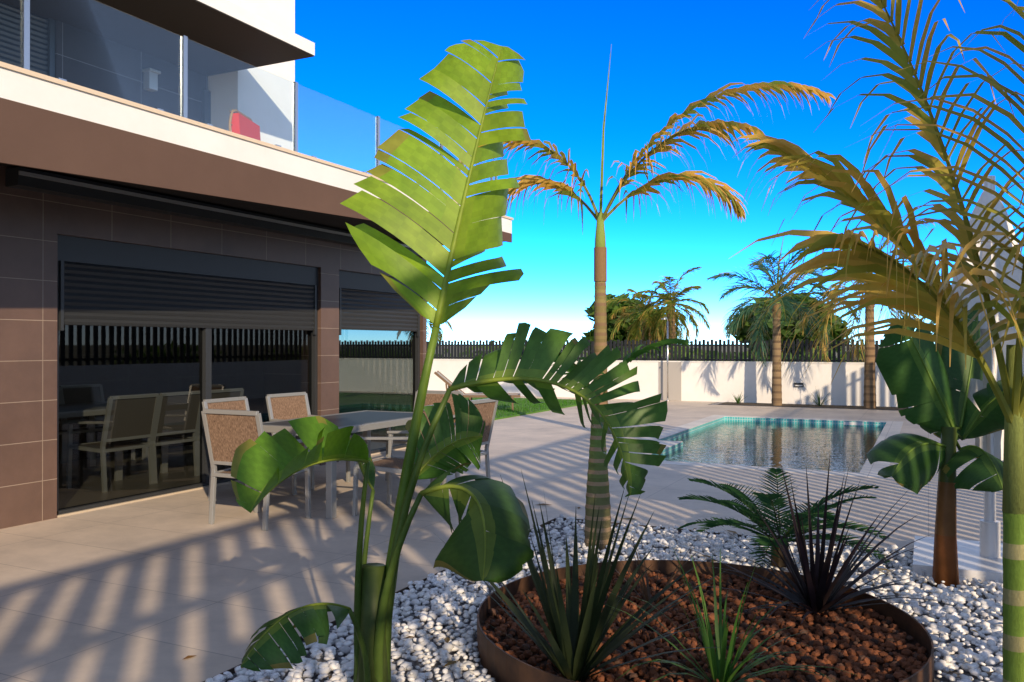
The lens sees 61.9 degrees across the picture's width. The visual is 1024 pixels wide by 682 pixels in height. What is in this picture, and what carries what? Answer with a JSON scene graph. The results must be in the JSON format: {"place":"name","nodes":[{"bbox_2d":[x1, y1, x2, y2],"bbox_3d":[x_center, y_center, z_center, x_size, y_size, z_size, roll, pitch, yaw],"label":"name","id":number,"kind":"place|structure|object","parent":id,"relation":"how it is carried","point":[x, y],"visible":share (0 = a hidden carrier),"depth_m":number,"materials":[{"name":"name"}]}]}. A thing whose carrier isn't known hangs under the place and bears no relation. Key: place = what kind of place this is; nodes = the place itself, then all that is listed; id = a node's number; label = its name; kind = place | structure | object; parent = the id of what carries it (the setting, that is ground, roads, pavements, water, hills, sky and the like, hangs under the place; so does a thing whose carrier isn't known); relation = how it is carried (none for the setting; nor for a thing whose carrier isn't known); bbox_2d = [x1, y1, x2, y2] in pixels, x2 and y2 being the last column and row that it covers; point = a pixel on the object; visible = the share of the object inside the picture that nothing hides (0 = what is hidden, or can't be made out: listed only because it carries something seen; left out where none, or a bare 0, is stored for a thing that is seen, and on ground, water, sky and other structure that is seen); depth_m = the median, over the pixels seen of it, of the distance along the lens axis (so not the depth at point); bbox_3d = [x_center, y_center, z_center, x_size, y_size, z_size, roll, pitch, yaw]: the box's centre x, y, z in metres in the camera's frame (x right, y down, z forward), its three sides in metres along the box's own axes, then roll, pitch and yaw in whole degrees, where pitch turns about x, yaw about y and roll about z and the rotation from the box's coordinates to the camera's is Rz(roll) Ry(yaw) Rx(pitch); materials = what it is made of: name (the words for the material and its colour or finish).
{"place":"outdoors","nodes":[
{"label":"outdoors","id":0,"kind":"place"},
{"bbox_2d":[427,303,452,346],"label":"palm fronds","id":1,"kind":"object","parent":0,"point":[430,326],"visible":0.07,"depth_m":42.20,"materials":[{"name":"green plant"}]},
{"bbox_2d":[0,393,1002,681],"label":"paving","id":2,"kind":"structure","parent":0,"point":[158,589],"depth_m":6.35,"materials":[{"name":"beige stone"}]},
{"bbox_2d":[0,165,426,528],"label":"house ground floor walls","id":3,"kind":"structure","parent":2,"relation":"on","point":[33,224],"depth_m":7.07,"materials":[{"name":"brown tile"}]},
{"bbox_2d":[5,167,422,257],"bbox_3d":[-2.564,-1.279,9.490,0.175,0.140,6.200,0,0,26],"label":"awning cassette","id":4,"kind":"object","parent":3,"relation":"attached to","point":[42,182],"visible":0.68,"depth_m":7.95,"materials":[{"name":"grey metal"}]},
{"bbox_2d":[57,234,419,514],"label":"window shutter frames","id":5,"kind":"structure","parent":3,"relation":"attached to","point":[109,265],"depth_m":8.68,"materials":[{"name":"black metal"}]},
{"bbox_2d":[58,266,414,509],"bbox_3d":[-3.390,0.392,10.202,1.860,2.115,5.770,0,0,26],"label":"window glass","id":6,"kind":"object","parent":5,"relation":"in","point":[130,410],"visible":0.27,"depth_m":8.31,"materials":[{"name":"glass"}]},
{"bbox_2d":[0,61,512,244],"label":"balcony slab","id":7,"kind":"structure","parent":3,"relation":"attached to","point":[49,124],"depth_m":6.38,"materials":[{"name":"white paint"}]},
{"bbox_2d":[0,0,314,149],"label":"storey","id":8,"kind":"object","parent":7,"relation":"on","point":[243,55],"visible":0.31,"depth_m":9.70,"materials":[{"name":"paint"}]},
{"bbox_2d":[0,2,210,123],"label":"shutter frames","id":9,"kind":"object","parent":8,"relation":"attached to","point":[42,49],"visible":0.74,"depth_m":8.77,"materials":[{"name":"grey metal"}]},
{"bbox_2d":[142,68,160,91],"bbox_3d":[-4.204,-3.042,9.952,0.130,0.230,0.160,0,0,26],"label":"wall lamp","id":10,"kind":"object","parent":8,"relation":"attached to","point":[150,83],"depth_m":9.92,"materials":[{"name":"grey metal"}]},
{"bbox_2d":[229,109,260,140],"bbox_3d":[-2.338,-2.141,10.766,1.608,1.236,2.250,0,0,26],"label":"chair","id":11,"kind":"object","parent":7,"relation":"on","point":[240,123],"visible":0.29,"depth_m":10.18,"materials":[{"name":"red fabric"}]},
{"bbox_2d":[22,0,496,199],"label":"balcony posts","id":12,"kind":"object","parent":7,"relation":"on","point":[26,50],"visible":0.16,"depth_m":6.73,"materials":[{"name":"silver metal"}]},
{"bbox_2d":[57,447,405,517],"bbox_3d":[-3.871,0.155,10.415,2.950,2.720,5.870,0,0,26],"label":"threshold","id":13,"kind":"object","parent":2,"relation":"on","point":[117,504],"visible":0.03,"depth_m":8.02,"materials":[{"name":"beige"}]},
{"bbox_2d":[202,396,296,500],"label":"chair","id":14,"kind":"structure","parent":2,"relation":"on","point":[233,403],"depth_m":8.23,"materials":[{"name":"beige metal"}]},
{"bbox_2d":[201,409,310,530],"bbox_3d":[-2.082,1.012,6.974,0.605,0.938,0.629,0,0,26],"label":"chair","id":15,"kind":"object","parent":2,"relation":"on","point":[226,435],"visible":0.54,"depth_m":6.80,"materials":[{"name":"beige fabric"}]},
{"bbox_2d":[266,392,350,489],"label":"chair","id":16,"kind":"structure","parent":2,"relation":"on","point":[283,406],"depth_m":8.99,"materials":[{"name":"beige metal"}]},
{"bbox_2d":[245,410,441,518],"bbox_3d":[-1.529,1.110,8.106,0.950,0.750,1.800,0,0,26],"label":"dining table","id":17,"kind":"object","parent":2,"relation":"on","point":[366,422],"visible":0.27,"depth_m":7.70,"materials":[{"name":"silver metal"}]},
{"bbox_2d":[352,405,447,515],"bbox_3d":[-0.948,1.014,7.381,0.629,0.938,0.605,0,0,23],"label":"chair","id":18,"kind":"object","parent":2,"relation":"on","point":[390,464],"visible":0.23,"depth_m":7.24,"materials":[{"name":"silver metal"}]},
{"bbox_2d":[385,390,462,482],"bbox_3d":[-0.945,1.022,9.258,0.605,0.938,0.629,0,0,26],"label":"chair","id":19,"kind":"object","parent":2,"relation":"on","point":[434,396],"visible":0.12,"depth_m":9.45,"materials":[{"name":"beige metal"}]},
{"bbox_2d":[412,398,497,498],"bbox_3d":[-0.546,1.017,8.161,0.646,0.938,0.621,0,0,26],"label":"chair","id":20,"kind":"object","parent":2,"relation":"on","point":[487,408],"visible":0.29,"depth_m":8.21,"materials":[{"name":"beige metal"}]},
{"bbox_2d":[593,212,607,404],"bbox_3d":[1.470,-0.288,14.193,0.283,3.700,0.283,0,0,26],"label":"palm trunk","id":21,"kind":"object","parent":2,"relation":"on","point":[600,305],"visible":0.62,"depth_m":14.11,"materials":[{"name":"brown plant"}]},
{"bbox_2d":[454,44,835,232],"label":"palm fronds","id":22,"kind":"object","parent":21,"relation":"attached to","point":[717,127],"visible":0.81,"depth_m":14.05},
{"bbox_2d":[223,522,1002,681],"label":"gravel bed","id":23,"kind":"object","parent":2,"relation":"in","point":[480,666],"depth_m":4.30,"materials":[{"name":"white gravel"}]},
{"bbox_2d":[203,518,913,681],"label":"gravel edging","id":24,"kind":"object","parent":23,"relation":"on","point":[232,670],"visible":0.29,"depth_m":6.22,"materials":[{"name":"grey metal"}]},
{"bbox_2d":[184,503,1002,681],"bbox_3d":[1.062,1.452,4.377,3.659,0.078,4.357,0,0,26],"label":"gravel pebbles","id":25,"kind":"object","parent":23,"relation":"on","point":[987,623],"visible":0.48,"depth_m":4.60,"materials":[{"name":"white gravel"}]},
{"bbox_2d":[231,39,667,681],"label":"banana plant","id":26,"kind":"object","parent":25,"relation":"on","point":[471,549],"visible":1,"depth_m":3.47,"materials":[{"name":"green plant"}]},
{"bbox_2d":[435,458,959,681],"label":"planter plants","id":27,"kind":"object","parent":23,"relation":"on","point":[574,639],"visible":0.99,"depth_m":3.79,"materials":[{"name":"green plant"}]},
{"bbox_2d":[481,570,928,681],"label":"planter mulch","id":28,"kind":"object","parent":23,"relation":"on","point":[859,643],"visible":0.61,"depth_m":4.02,"materials":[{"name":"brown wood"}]},
{"bbox_2d":[477,560,933,681],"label":"planter ring","id":29,"kind":"object","parent":23,"relation":"on","point":[498,664],"visible":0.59,"depth_m":4.30,"materials":[{"name":"brown metal"}]},
{"bbox_2d":[726,0,1023,681],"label":"cane palm","id":30,"kind":"object","parent":23,"relation":"on","point":[895,283],"depth_m":2.49,"materials":[{"name":"green plant"}]},
{"bbox_2d":[866,310,1003,587],"bbox_3d":[2.644,0.650,5.086,0.804,1.709,1.117,0,0,43],"label":"banana plant","id":31,"kind":"object","parent":23,"relation":"on","point":[926,379],"visible":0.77,"depth_m":5.16,"materials":[{"name":"green plant"}]},
{"bbox_2d":[661,317,669,400],"bbox_3d":[3.948,0.464,21.893,0.140,2.164,0.460,0,0,26],"label":"outdoor shower","id":32,"kind":"object","parent":2,"relation":"on","point":[665,318],"visible":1,"depth_m":22.03,"materials":[{"name":"silver metal"}]},
{"bbox_2d":[427,359,958,407],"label":"boundary wall","id":33,"kind":"structure","parent":2,"relation":"on","point":[716,381],"depth_m":21.41,"materials":[{"name":"white paint"}]},
{"bbox_2d":[659,362,680,400],"bbox_3d":[4.116,1.047,22.236,0.600,1.000,0.012,0,0,26],"label":"shower wall tile","id":34,"kind":"object","parent":33,"relation":"attached to","point":[674,381],"visible":0.79,"depth_m":22.21,"materials":[{"name":"grey tile"}]},
{"bbox_2d":[427,339,937,362],"bbox_3d":[1.338,-1.394,11.665,25.039,3.830,50.703,0,0,-15],"label":"slat fence","id":35,"kind":"object","parent":33,"relation":"on","point":[462,349],"visible":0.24,"depth_m":21.94,"materials":[{"name":"black metal"}]},
{"bbox_2d":[794,383,803,386],"bbox_3d":[6.997,1.071,20.819,0.220,0.100,0.034,0,0,26],"label":"wall light","id":36,"kind":"object","parent":33,"relation":"attached to","point":[798,384],"visible":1,"depth_m":20.80,"materials":[{"name":"grey metal"}]},
{"bbox_2d":[580,415,902,477],"bbox_3d":[4.116,1.507,13.451,3.560,0.004,7.560,0,0,26],"label":"pool coping","id":37,"kind":"object","parent":2,"relation":"on","point":[890,428],"visible":0.64,"depth_m":11.34,"materials":[{"name":"stone"}]},
{"bbox_2d":[653,416,885,454],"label":"tiles","id":38,"kind":"object","parent":2,"relation":"in","point":[673,448],"visible":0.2,"depth_m":16.33,"materials":[{"name":"tile"}]},
{"bbox_2d":[663,421,883,472],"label":"pool water","id":39,"kind":"structure","parent":38,"relation":"in","point":[799,446],"depth_m":13.04,"materials":[{"name":"blue liquid"}]},
{"bbox_2d":[844,422,863,424],"bbox_3d":[6.485,1.568,16.198,0.350,0.055,0.024,0,0,26],"label":"pool skimmer","id":40,"kind":"object","parent":38,"relation":"attached to","point":[853,423],"visible":1,"depth_m":16.19,"materials":[{"name":"white"}]},
{"bbox_2d":[709,402,897,410],"bbox_3d":[8.516,1.541,19.427,7.870,0.001,1.200,0,0,26],"label":"gravel strip","id":41,"kind":"object","parent":2,"relation":"on","point":[717,403],"visible":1,"depth_m":19.79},
{"bbox_2d":[771,297,781,405],"bbox_3d":[6.320,0.264,20.370,0.258,2.650,0.257,0,0,26],"label":"palm trunk","id":42,"kind":"object","parent":41,"relation":"on","point":[776,400],"visible":0.94,"depth_m":20.29,"materials":[{"name":"brown plant"}]},
{"bbox_2d":[706,231,861,367],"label":"palm fronds","id":43,"kind":"object","parent":42,"relation":"attached to","point":[766,270],"visible":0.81,"depth_m":20.11,"materials":[{"name":"green plant"}]},
{"bbox_2d":[720,402,908,409],"bbox_3d":[8.068,1.532,19.729,6.400,0.001,0.950,0,0,26],"label":"soil bed","id":44,"kind":"object","parent":41,"relation":"on","point":[810,405],"visible":0.6,"depth_m":20.30,"materials":[{"name":"brown"}]},
{"bbox_2d":[732,391,832,405],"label":"shrubs","id":45,"kind":"object","parent":44,"relation":"on","point":[738,399],"visible":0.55,"depth_m":20.23,"materials":[{"name":"green plant"}]},
{"bbox_2d":[863,293,875,407],"bbox_3d":[8.171,0.160,19.490,0.283,2.850,0.283,0,0,26],"label":"palm trunk","id":46,"kind":"object","parent":41,"relation":"on","point":[869,382],"visible":0.77,"depth_m":19.40,"materials":[{"name":"brown plant"}]},
{"bbox_2d":[786,218,940,361],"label":"palm fronds","id":47,"kind":"object","parent":46,"relation":"attached to","point":[837,286],"visible":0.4,"depth_m":19.28,"materials":[{"name":"green plant"}]},
{"bbox_2d":[913,175,1023,583],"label":"parasol","id":48,"kind":"object","parent":2,"relation":"on","point":[982,560],"visible":0.35,"depth_m":5.50,"materials":[{"name":"white fabric"}]},
{"bbox_2d":[464,397,587,419],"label":"lawn","id":49,"kind":"structure","parent":0,"point":[515,406],"depth_m":19.56,"materials":[{"name":"green plant"}]},
{"bbox_2d":[434,371,519,409],"bbox_3d":[-0.758,1.084,18.861,1.881,0.841,0.690,0,0,0],"label":"sun lounger","id":50,"kind":"object","parent":49,"relation":"on","point":[442,377],"visible":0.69,"depth_m":18.52,"materials":[{"name":"white"}]},
{"bbox_2d":[551,338,692,552],"bbox_3d":[0.556,0.743,6.000,1.303,1.526,1.115,0,0,26],"label":"palm tree","id":51,"kind":"object","parent":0,"point":[597,484],"depth_m":6.02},
{"bbox_2d":[295,0,1023,343],"label":"sky","id":52,"kind":"structure","parent":0,"point":[371,57],"materials":[{"name":"blue"}]},
{"bbox_2d":[435,346,889,404],"bbox_3d":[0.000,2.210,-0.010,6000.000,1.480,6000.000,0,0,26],"label":"ground","id":53,"kind":"structure","parent":0,"point":[658,353],"depth_m":262.64,"materials":[{"name":"green plant"}]},
{"bbox_2d":[606,283,686,352],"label":"palm fronds","id":54,"kind":"object","parent":53,"relation":"on","point":[641,308],"depth_m":39.60,"materials":[{"name":"green plant"}]},
{"bbox_2d":[632,266,710,353],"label":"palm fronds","id":55,"kind":"object","parent":53,"relation":"on","point":[681,316],"depth_m":38.52,"materials":[{"name":"green plant"}]},
{"bbox_2d":[435,290,940,361],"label":"scrub trees","id":56,"kind":"object","parent":53,"relation":"on","point":[741,333],"visible":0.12,"depth_m":46.16,"materials":[{"name":"green plant"}]},
{"bbox_2d":[920,317,939,335],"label":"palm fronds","id":57,"kind":"object","parent":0,"point":[931,322],"depth_m":39.94,"materials":[{"name":"green plant"}]}
]}

